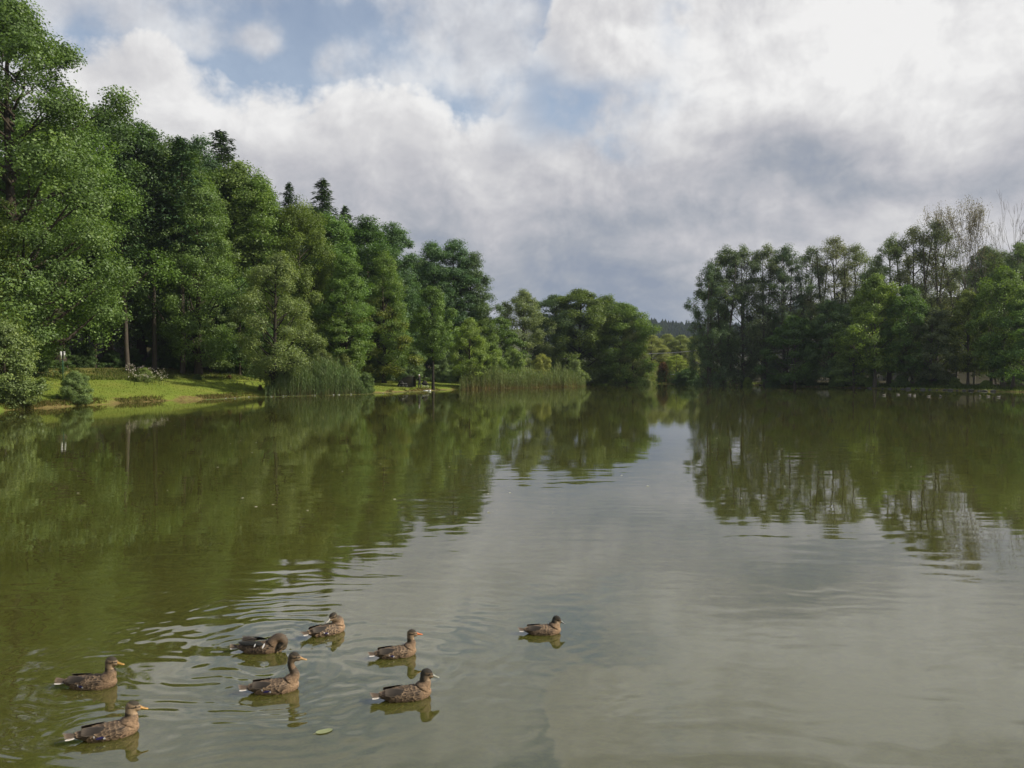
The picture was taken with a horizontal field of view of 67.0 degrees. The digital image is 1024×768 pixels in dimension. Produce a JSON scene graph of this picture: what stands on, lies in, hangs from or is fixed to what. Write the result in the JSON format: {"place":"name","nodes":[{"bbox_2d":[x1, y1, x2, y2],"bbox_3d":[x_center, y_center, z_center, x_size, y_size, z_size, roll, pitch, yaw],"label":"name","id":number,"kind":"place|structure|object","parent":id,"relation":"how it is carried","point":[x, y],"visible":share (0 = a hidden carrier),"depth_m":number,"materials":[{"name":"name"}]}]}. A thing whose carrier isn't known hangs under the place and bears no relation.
{"place":"outdoors","nodes":[
{"label":"outdoors","id":0,"kind":"place"},
{"bbox_2d":[39,366,252,379],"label":"tall grass","id":1,"kind":"structure","parent":0,"point":[102,375],"depth_m":75.45,"materials":[{"name":"plant"}]},
{"bbox_2d":[0,384,1023,767],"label":"water","id":2,"kind":"structure","parent":0,"point":[768,576],"depth_m":9.74,"materials":[{"name":"liquid"}]},
{"bbox_2d":[54,656,124,690],"bbox_3d":[-3.469,2.405,6.358,0.555,0.323,0.194,0,1,-3],"label":"duck","id":3,"kind":"object","parent":2,"relation":"on","point":[107,679],"visible":0.95,"depth_m":6.31},
{"bbox_2d":[63,700,147,742],"bbox_3d":[-2.879,2.430,5.491,0.540,0.300,0.190,-1,1,-27],"label":"duck","id":4,"kind":"object","parent":2,"relation":"on","point":[127,724],"visible":0.93,"depth_m":5.46},
{"bbox_2d":[230,633,287,653],"bbox_3d":[-2.340,2.429,7.157,0.532,0.240,0.229,0,1,-4],"label":"duck","id":5,"kind":"object","parent":2,"relation":"on","point":[274,643],"visible":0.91,"depth_m":7.11},
{"bbox_2d":[238,652,306,694],"bbox_3d":[-1.939,2.376,6.263,0.521,0.380,0.231,0,1,3],"label":"duck","id":6,"kind":"object","parent":2,"relation":"on","point":[288,683],"visible":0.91,"depth_m":6.24},
{"bbox_2d":[301,612,344,636],"bbox_3d":[-1.864,2.404,7.614,0.464,0.270,0.184,-1,1,-38],"label":"duck","id":7,"kind":"object","parent":2,"relation":"on","point":[336,625],"visible":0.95,"depth_m":7.61},
{"bbox_2d":[369,629,422,658],"bbox_3d":[-1.064,2.397,7.031,0.510,0.300,0.177,0,1,-20],"label":"duck","id":8,"kind":"object","parent":2,"relation":"on","point":[406,649],"visible":0.9,"depth_m":7.00},
{"bbox_2d":[371,668,439,702],"bbox_3d":[-0.851,2.421,6.131,0.556,0.297,0.192,0,1,-17],"label":"duck","id":9,"kind":"object","parent":2,"relation":"on","point":[420,689],"visible":0.94,"depth_m":6.09},
{"bbox_2d":[518,615,564,635],"bbox_3d":[0.291,2.413,7.643,0.476,0.241,0.165,0,1,-6],"label":"duck","id":10,"kind":"object","parent":2,"relation":"on","point":[552,627],"visible":0.92,"depth_m":7.60},
{"bbox_2d":[0,297,1023,410],"bbox_3d":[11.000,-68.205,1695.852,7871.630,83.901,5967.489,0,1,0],"label":"ground","id":11,"kind":"structure","parent":0,"point":[962,377],"depth_m":76.88,"materials":[{"name":"plant"}]},
{"bbox_2d":[0,198,32,352],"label":"oak tree","id":12,"kind":"object","parent":11,"relation":"on","point":[11,265],"visible":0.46,"depth_m":56.71,"materials":[{"name":"green plant"}]},
{"bbox_2d":[0,370,46,404],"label":"shrub","id":13,"kind":"object","parent":11,"relation":"on","point":[32,400],"visible":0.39,"depth_m":51.46,"materials":[{"name":"green plant"}]},
{"bbox_2d":[0,319,52,408],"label":"shrub","id":14,"kind":"object","parent":11,"relation":"on","point":[12,341],"visible":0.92,"depth_m":50.83,"materials":[{"name":"green plant"}]},
{"bbox_2d":[2,346,68,377],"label":"shrub","id":15,"kind":"object","parent":11,"relation":"on","point":[44,366],"visible":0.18,"depth_m":66.32,"materials":[{"name":"green plant"}]},
{"bbox_2d":[47,344,80,367],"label":"shrub","id":16,"kind":"object","parent":11,"relation":"on","point":[69,361],"visible":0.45,"depth_m":72.71,"materials":[{"name":"green plant"}]},
{"bbox_2d":[51,370,93,405],"bbox_3d":[-32.308,0.298,56.824,2.816,2.615,2.918,-1,1,-32],"label":"shrub","id":17,"kind":"object","parent":11,"relation":"on","point":[74,387],"visible":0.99,"depth_m":56.46,"materials":[{"name":"green plant"}]},
{"bbox_2d":[0,0,146,372],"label":"oak tree","id":18,"kind":"object","parent":11,"relation":"on","point":[21,34],"visible":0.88,"depth_m":59.31,"materials":[{"name":"green plant"}]},
{"bbox_2d":[67,341,105,367],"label":"shrub","id":19,"kind":"object","parent":11,"relation":"on","point":[90,359],"visible":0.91,"depth_m":75.44,"materials":[{"name":"green plant"}]},
{"bbox_2d":[0,114,187,367],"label":"oak tree","id":20,"kind":"object","parent":11,"relation":"on","point":[81,317],"visible":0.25,"depth_m":72.43,"materials":[{"name":"green plant"}]},
{"bbox_2d":[44,102,174,367],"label":"broadleaf tree","id":21,"kind":"object","parent":11,"relation":"on","point":[120,135],"visible":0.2,"depth_m":77.89,"materials":[{"name":"green plant"}]},
{"bbox_2d":[100,350,123,367],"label":"shrub","id":22,"kind":"object","parent":11,"relation":"on","point":[115,356],"visible":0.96,"depth_m":78.68,"materials":[{"name":"green plant"}]},
{"bbox_2d":[92,153,151,371],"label":"pine tree","id":23,"kind":"object","parent":11,"relation":"on","point":[129,248],"visible":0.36,"depth_m":75.73,"materials":[{"name":"green plant"}]},
{"bbox_2d":[119,347,147,367],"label":"shrub","id":24,"kind":"object","parent":11,"relation":"on","point":[135,355],"visible":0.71,"depth_m":81.65,"materials":[{"name":"green plant"}]},
{"bbox_2d":[113,266,167,363],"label":"forest tree","id":25,"kind":"object","parent":11,"relation":"on","point":[116,336],"visible":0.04,"depth_m":87.54,"materials":[{"name":"green plant"}]},
{"bbox_2d":[110,118,195,366],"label":"broadleaf tree","id":26,"kind":"object","parent":11,"relation":"on","point":[145,134],"visible":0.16,"depth_m":82.32,"materials":[{"name":"green plant"}]},
{"bbox_2d":[143,344,172,368],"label":"shrub","id":27,"kind":"object","parent":11,"relation":"on","point":[159,362],"visible":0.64,"depth_m":82.50,"materials":[{"name":"green plant"}]},
{"bbox_2d":[129,147,188,371],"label":"pine tree","id":28,"kind":"object","parent":11,"relation":"on","point":[152,156],"visible":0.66,"depth_m":79.38,"materials":[{"name":"green plant"}]},
{"bbox_2d":[148,321,194,368],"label":"broadleaf tree","id":29,"kind":"object","parent":11,"relation":"on","point":[173,360],"visible":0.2,"depth_m":82.90,"materials":[{"name":"green plant"}]},
{"bbox_2d":[125,132,235,367],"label":"broadleaf tree","id":30,"kind":"object","parent":11,"relation":"on","point":[167,153],"visible":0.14,"depth_m":82.86,"materials":[{"name":"green plant"}]},
{"bbox_2d":[144,136,224,373],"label":"pine tree","id":31,"kind":"object","parent":11,"relation":"on","point":[184,158],"visible":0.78,"depth_m":80.06,"materials":[{"name":"green plant"}]},
{"bbox_2d":[117,170,254,374],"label":"oak tree","id":32,"kind":"object","parent":11,"relation":"on","point":[225,291],"visible":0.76,"depth_m":79.82,"materials":[{"name":"green plant"}]},
{"bbox_2d":[185,132,235,370],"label":"broadleaf tree","id":33,"kind":"object","parent":11,"relation":"on","point":[213,165],"visible":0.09,"depth_m":90.87,"materials":[{"name":"green plant"}]},
{"bbox_2d":[187,300,246,372],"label":"broadleaf tree","id":34,"kind":"object","parent":11,"relation":"on","point":[211,365],"visible":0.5,"depth_m":83.25,"materials":[{"name":"green plant"}]},
{"bbox_2d":[202,129,242,308],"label":"pine tree","id":35,"kind":"object","parent":11,"relation":"on","point":[223,154],"visible":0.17,"depth_m":95.05,"materials":[{"name":"green plant"}]},
{"bbox_2d":[210,276,273,374],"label":"broadleaf tree","id":36,"kind":"object","parent":11,"relation":"on","point":[270,332],"visible":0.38,"depth_m":85.27,"materials":[{"name":"green plant"}]},
{"bbox_2d":[184,157,302,373],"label":"broadleaf tree","id":37,"kind":"object","parent":11,"relation":"on","point":[233,174],"visible":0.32,"depth_m":89.94,"materials":[{"name":"green plant"}]},
{"bbox_2d":[35,368,458,402],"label":"lawn grass","id":38,"kind":"structure","parent":11,"relation":"on","point":[96,381],"depth_m":72.23,"materials":[{"name":"plant"}]},
{"bbox_2d":[204,167,305,374],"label":"broadleaf tree","id":39,"kind":"object","parent":11,"relation":"on","point":[258,183],"visible":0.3,"depth_m":90.37,"materials":[{"name":"green plant"}]},
{"bbox_2d":[224,250,328,392],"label":"willow tree","id":40,"kind":"object","parent":11,"relation":"on","point":[285,276],"visible":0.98,"depth_m":76.60,"materials":[{"name":"green plant"}]},
{"bbox_2d":[275,181,307,255],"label":"spruce tree","id":41,"kind":"object","parent":11,"relation":"on","point":[288,198],"visible":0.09,"depth_m":107.45,"materials":[{"name":"green plant"}]},
{"bbox_2d":[0,384,586,409],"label":"shore grass","id":42,"kind":"structure","parent":11,"relation":"on","point":[50,402],"depth_m":62.59,"materials":[{"name":"plant"}]},
{"bbox_2d":[257,194,356,359],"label":"oak tree","id":43,"kind":"object","parent":11,"relation":"on","point":[303,223],"visible":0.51,"depth_m":92.12,"materials":[{"name":"green plant"}]},
{"bbox_2d":[263,350,367,396],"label":"reed bed","id":44,"kind":"object","parent":11,"relation":"on","point":[324,382],"visible":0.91,"depth_m":80.47,"materials":[{"name":"plant"}]},
{"bbox_2d":[303,349,333,380],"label":"shrub","id":45,"kind":"object","parent":11,"relation":"on","point":[322,352],"visible":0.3,"depth_m":87.25,"materials":[{"name":"green plant"}]},
{"bbox_2d":[296,177,371,338],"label":"spruce tree","id":46,"kind":"object","parent":11,"relation":"on","point":[322,194],"visible":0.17,"depth_m":107.29,"materials":[{"name":"green plant"}]},
{"bbox_2d":[295,209,375,356],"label":"broadleaf tree","id":47,"kind":"object","parent":11,"relation":"on","point":[342,230],"visible":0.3,"depth_m":97.62,"materials":[{"name":"green plant"}]},
{"bbox_2d":[303,312,376,375],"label":"broadleaf tree","id":48,"kind":"object","parent":11,"relation":"on","point":[340,320],"visible":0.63,"depth_m":90.40,"materials":[{"name":"green plant"}]},
{"bbox_2d":[309,252,375,370],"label":"broadleaf tree","id":49,"kind":"object","parent":11,"relation":"on","point":[350,266],"visible":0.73,"depth_m":91.96,"materials":[{"name":"green plant"}]},
{"bbox_2d":[338,214,404,344],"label":"broadleaf tree","id":50,"kind":"object","parent":11,"relation":"on","point":[370,234],"visible":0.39,"depth_m":106.36,"materials":[{"name":"green plant"}]},
{"bbox_2d":[361,250,411,382],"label":"broadleaf tree","id":51,"kind":"object","parent":11,"relation":"on","point":[384,265],"visible":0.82,"depth_m":102.72,"materials":[{"name":"green plant"}]},
{"bbox_2d":[351,296,423,378],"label":"broadleaf tree","id":52,"kind":"object","parent":11,"relation":"on","point":[395,370],"visible":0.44,"depth_m":102.97,"materials":[{"name":"green plant"}]},
{"bbox_2d":[366,221,428,380],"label":"broadleaf tree","id":53,"kind":"object","parent":11,"relation":"on","point":[397,237],"visible":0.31,"depth_m":110.80,"materials":[{"name":"green plant"}]},
{"bbox_2d":[396,342,435,381],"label":"shrub","id":54,"kind":"object","parent":11,"relation":"on","point":[420,370],"visible":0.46,"depth_m":111.92,"materials":[{"name":"green plant"}]},
{"bbox_2d":[404,239,462,379],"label":"broadleaf tree","id":55,"kind":"object","parent":11,"relation":"on","point":[431,250],"visible":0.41,"depth_m":116.42,"materials":[{"name":"green plant"}]},
{"bbox_2d":[409,285,460,389],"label":"young tree","id":56,"kind":"object","parent":11,"relation":"on","point":[432,295],"visible":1,"depth_m":97.92,"materials":[{"name":"green plant"}]},
{"bbox_2d":[431,349,457,382],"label":"shrub","id":57,"kind":"object","parent":11,"relation":"on","point":[445,375],"visible":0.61,"depth_m":113.89,"materials":[{"name":"green plant"}]},
{"bbox_2d":[430,239,482,353],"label":"broadleaf tree","id":58,"kind":"object","parent":11,"relation":"on","point":[450,248],"visible":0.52,"depth_m":118.36,"materials":[{"name":"green plant"}]},
{"bbox_2d":[444,317,501,386],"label":"young tree","id":59,"kind":"object","parent":11,"relation":"on","point":[468,330],"visible":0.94,"depth_m":106.08,"materials":[{"name":"green plant"}]},
{"bbox_2d":[450,250,507,359],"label":"broadleaf tree","id":60,"kind":"object","parent":11,"relation":"on","point":[484,282],"visible":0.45,"depth_m":119.27,"materials":[{"name":"green plant"}]},
{"bbox_2d":[469,300,501,370],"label":"broadleaf tree","id":61,"kind":"object","parent":11,"relation":"on","point":[485,321],"visible":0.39,"depth_m":118.94,"materials":[{"name":"green plant"}]},
{"bbox_2d":[476,341,508,382],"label":"shrub","id":62,"kind":"object","parent":11,"relation":"on","point":[501,364],"visible":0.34,"depth_m":113.44,"materials":[{"name":"green plant"}]},
{"bbox_2d":[486,315,530,372],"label":"broadleaf tree","id":63,"kind":"object","parent":11,"relation":"on","point":[503,326],"visible":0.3,"depth_m":124.91,"materials":[{"name":"green plant"}]},
{"bbox_2d":[502,347,527,384],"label":"shrub","id":64,"kind":"object","parent":11,"relation":"on","point":[511,354],"visible":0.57,"depth_m":117.98,"materials":[{"name":"green plant"}]},
{"bbox_2d":[458,359,585,389],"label":"reed bed","id":65,"kind":"object","parent":11,"relation":"on","point":[547,381],"visible":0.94,"depth_m":112.64,"materials":[{"name":"plant"}]},
{"bbox_2d":[498,288,557,381],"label":"willow tree","id":66,"kind":"object","parent":11,"relation":"on","point":[526,306],"visible":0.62,"depth_m":134.65,"materials":[{"name":"green plant"}]},
{"bbox_2d":[530,353,552,383],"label":"shrub","id":67,"kind":"object","parent":11,"relation":"on","point":[539,362],"visible":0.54,"depth_m":120.25,"materials":[{"name":"green plant"}]},
{"bbox_2d":[525,294,590,375],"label":"broadleaf tree","id":68,"kind":"object","parent":11,"relation":"on","point":[550,303],"visible":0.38,"depth_m":139.67,"materials":[{"name":"green plant"}]},
{"bbox_2d":[547,288,622,384],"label":"broadleaf tree","id":69,"kind":"object","parent":11,"relation":"on","point":[581,297],"visible":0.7,"depth_m":137.42,"materials":[{"name":"green plant"}]},
{"bbox_2d":[568,293,645,384],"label":"broadleaf tree","id":70,"kind":"object","parent":11,"relation":"on","point":[612,302],"visible":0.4,"depth_m":139.33,"materials":[{"name":"green plant"}]},
{"bbox_2d":[589,302,661,384],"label":"broadleaf tree","id":71,"kind":"object","parent":11,"relation":"on","point":[628,310],"visible":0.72,"depth_m":136.86,"materials":[{"name":"green plant"}]},
{"bbox_2d":[608,319,654,384],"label":"broadleaf tree","id":72,"kind":"object","parent":11,"relation":"on","point":[629,336],"visible":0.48,"depth_m":137.69,"materials":[{"name":"green plant"}]},
{"bbox_2d":[637,335,671,371],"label":"broadleaf tree","id":73,"kind":"object","parent":11,"relation":"on","point":[653,339],"visible":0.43,"depth_m":193.13,"materials":[{"name":"green plant"}]},
{"bbox_2d":[666,354,689,378],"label":"broadleaf tree","id":74,"kind":"object","parent":11,"relation":"on","point":[678,360],"visible":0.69,"depth_m":159.37,"materials":[{"name":"green plant"}]},
{"bbox_2d":[658,335,699,375],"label":"broadleaf tree","id":75,"kind":"object","parent":11,"relation":"on","point":[678,346],"visible":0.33,"depth_m":197.98,"materials":[{"name":"green plant"}]},
{"bbox_2d":[544,302,825,354],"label":"wood","id":76,"kind":"object","parent":11,"relation":"on","point":[672,328],"visible":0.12,"depth_m":826.45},
{"bbox_2d":[669,368,701,384],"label":"shrub","id":77,"kind":"object","parent":11,"relation":"on","point":[685,376],"visible":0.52,"depth_m":140.94,"materials":[{"name":"green plant"}]},
{"bbox_2d":[682,261,733,385],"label":"alder tree","id":78,"kind":"object","parent":11,"relation":"on","point":[710,276],"visible":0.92,"depth_m":127.94,"materials":[{"name":"green plant"}]},
{"bbox_2d":[690,243,765,385],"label":"alder tree","id":79,"kind":"object","parent":11,"relation":"on","point":[724,261],"visible":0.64,"depth_m":128.78,"materials":[{"name":"green plant"}]},
{"bbox_2d":[715,244,776,385],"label":"alder tree","id":80,"kind":"object","parent":11,"relation":"on","point":[745,264],"visible":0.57,"depth_m":129.35,"materials":[{"name":"green plant"}]},
{"bbox_2d":[734,242,800,385],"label":"alder tree","id":81,"kind":"object","parent":11,"relation":"on","point":[766,256],"visible":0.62,"depth_m":128.53,"materials":[{"name":"green plant"}]},
{"bbox_2d":[755,242,819,382],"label":"alder tree","id":82,"kind":"object","parent":11,"relation":"on","point":[785,255],"visible":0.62,"depth_m":126.73,"materials":[{"name":"green plant"}]},
{"bbox_2d":[753,315,822,386],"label":"tree","id":83,"kind":"object","parent":11,"relation":"on","point":[799,373],"visible":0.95,"depth_m":120.58,"materials":[{"name":"green plant"}]},
{"bbox_2d":[778,246,837,373],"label":"poplar tree","id":84,"kind":"object","parent":11,"relation":"on","point":[807,256],"visible":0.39,"depth_m":128.55,"materials":[{"name":"green plant"}]},
{"bbox_2d":[797,298,862,381],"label":"tree","id":85,"kind":"object","parent":11,"relation":"on","point":[838,312],"visible":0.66,"depth_m":116.91,"materials":[{"name":"green plant"}]},
{"bbox_2d":[802,235,859,369],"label":"poplar tree","id":86,"kind":"object","parent":11,"relation":"on","point":[836,245],"visible":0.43,"depth_m":126.25,"materials":[{"name":"green plant"}]},
{"bbox_2d":[825,242,879,359],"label":"poplar tree","id":87,"kind":"object","parent":11,"relation":"on","point":[858,255],"visible":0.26,"depth_m":125.98,"materials":[{"name":"green plant"}]},
{"bbox_2d":[827,328,880,387],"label":"tree","id":88,"kind":"object","parent":11,"relation":"on","point":[840,377],"visible":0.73,"depth_m":110.94,"materials":[{"name":"green plant"}]},
{"bbox_2d":[830,272,906,387],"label":"tree","id":89,"kind":"object","parent":11,"relation":"on","point":[873,288],"visible":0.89,"depth_m":108.39,"materials":[{"name":"green plant"}]},
{"bbox_2d":[853,260,887,379],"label":"alder tree","id":90,"kind":"object","parent":11,"relation":"on","point":[864,277],"visible":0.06,"depth_m":123.39,"materials":[{"name":"green plant"}]},
{"bbox_2d":[752,381,1023,391],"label":"bank grass","id":91,"kind":"structure","parent":11,"relation":"on","point":[944,385],"depth_m":102.89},
{"bbox_2d":[860,231,917,383],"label":"alder tree","id":92,"kind":"object","parent":11,"relation":"on","point":[891,253],"visible":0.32,"depth_m":118.04,"materials":[{"name":"green plant"}]},
{"bbox_2d":[878,284,947,381],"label":"tree","id":93,"kind":"object","parent":11,"relation":"on","point":[910,300],"visible":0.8,"depth_m":106.51,"materials":[{"name":"green plant"}]},
{"bbox_2d":[877,223,961,382],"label":"poplar tree","id":94,"kind":"object","parent":11,"relation":"on","point":[912,233],"visible":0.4,"depth_m":117.52,"materials":[{"name":"green plant"}]},
{"bbox_2d":[895,306,963,384],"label":"tree","id":95,"kind":"object","parent":11,"relation":"on","point":[930,317],"visible":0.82,"depth_m":104.37,"materials":[{"name":"green plant"}]},
{"bbox_2d":[903,217,970,371],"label":"poplar tree","id":96,"kind":"object","parent":11,"relation":"on","point":[940,239],"visible":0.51,"depth_m":115.26,"materials":[{"name":"green plant"}]},
{"bbox_2d":[917,199,989,377],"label":"birch tree","id":97,"kind":"object","parent":11,"relation":"on","point":[947,225],"visible":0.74,"depth_m":114.83,"materials":[{"name":"green plant"}]},
{"bbox_2d":[933,195,992,383],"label":"birch tree","id":98,"kind":"object","parent":11,"relation":"on","point":[981,214],"visible":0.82,"depth_m":114.07,"materials":[{"name":"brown plant"}]},
{"bbox_2d":[929,289,1006,384],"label":"tree","id":99,"kind":"object","parent":11,"relation":"on","point":[967,300],"visible":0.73,"depth_m":103.20,"materials":[{"name":"green plant"}]},
{"bbox_2d":[959,243,1008,321],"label":"forest tree","id":100,"kind":"object","parent":11,"relation":"on","point":[991,250],"visible":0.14,"depth_m":158.92,"materials":[{"name":"green plant"}]},
{"bbox_2d":[959,248,1017,383],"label":"alder tree","id":101,"kind":"object","parent":11,"relation":"on","point":[999,262],"visible":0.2,"depth_m":111.65,"materials":[{"name":"green plant"}]},
{"bbox_2d":[963,265,1023,383],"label":"tree","id":102,"kind":"object","parent":11,"relation":"on","point":[1004,282],"visible":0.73,"depth_m":98.96,"materials":[{"name":"green plant"}]},
{"bbox_2d":[979,190,1023,272],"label":"bare tree","id":103,"kind":"object","parent":11,"relation":"on","point":[1006,233],"visible":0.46,"depth_m":112.08,"materials":[{"name":"brown plant"}]},
{"bbox_2d":[980,302,1023,383],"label":"tree","id":104,"kind":"object","parent":11,"relation":"on","point":[997,359],"visible":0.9,"depth_m":96.47,"materials":[{"name":"green plant"}]},
{"bbox_2d":[983,239,1023,384],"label":"alder tree","id":105,"kind":"object","parent":11,"relation":"on","point":[1019,246],"visible":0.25,"depth_m":105.73,"materials":[{"name":"green plant"}]},
{"bbox_2d":[0,0,1023,329],"label":"sky","id":106,"kind":"structure","parent":0,"point":[604,147],"materials":[{"name":"grey"}]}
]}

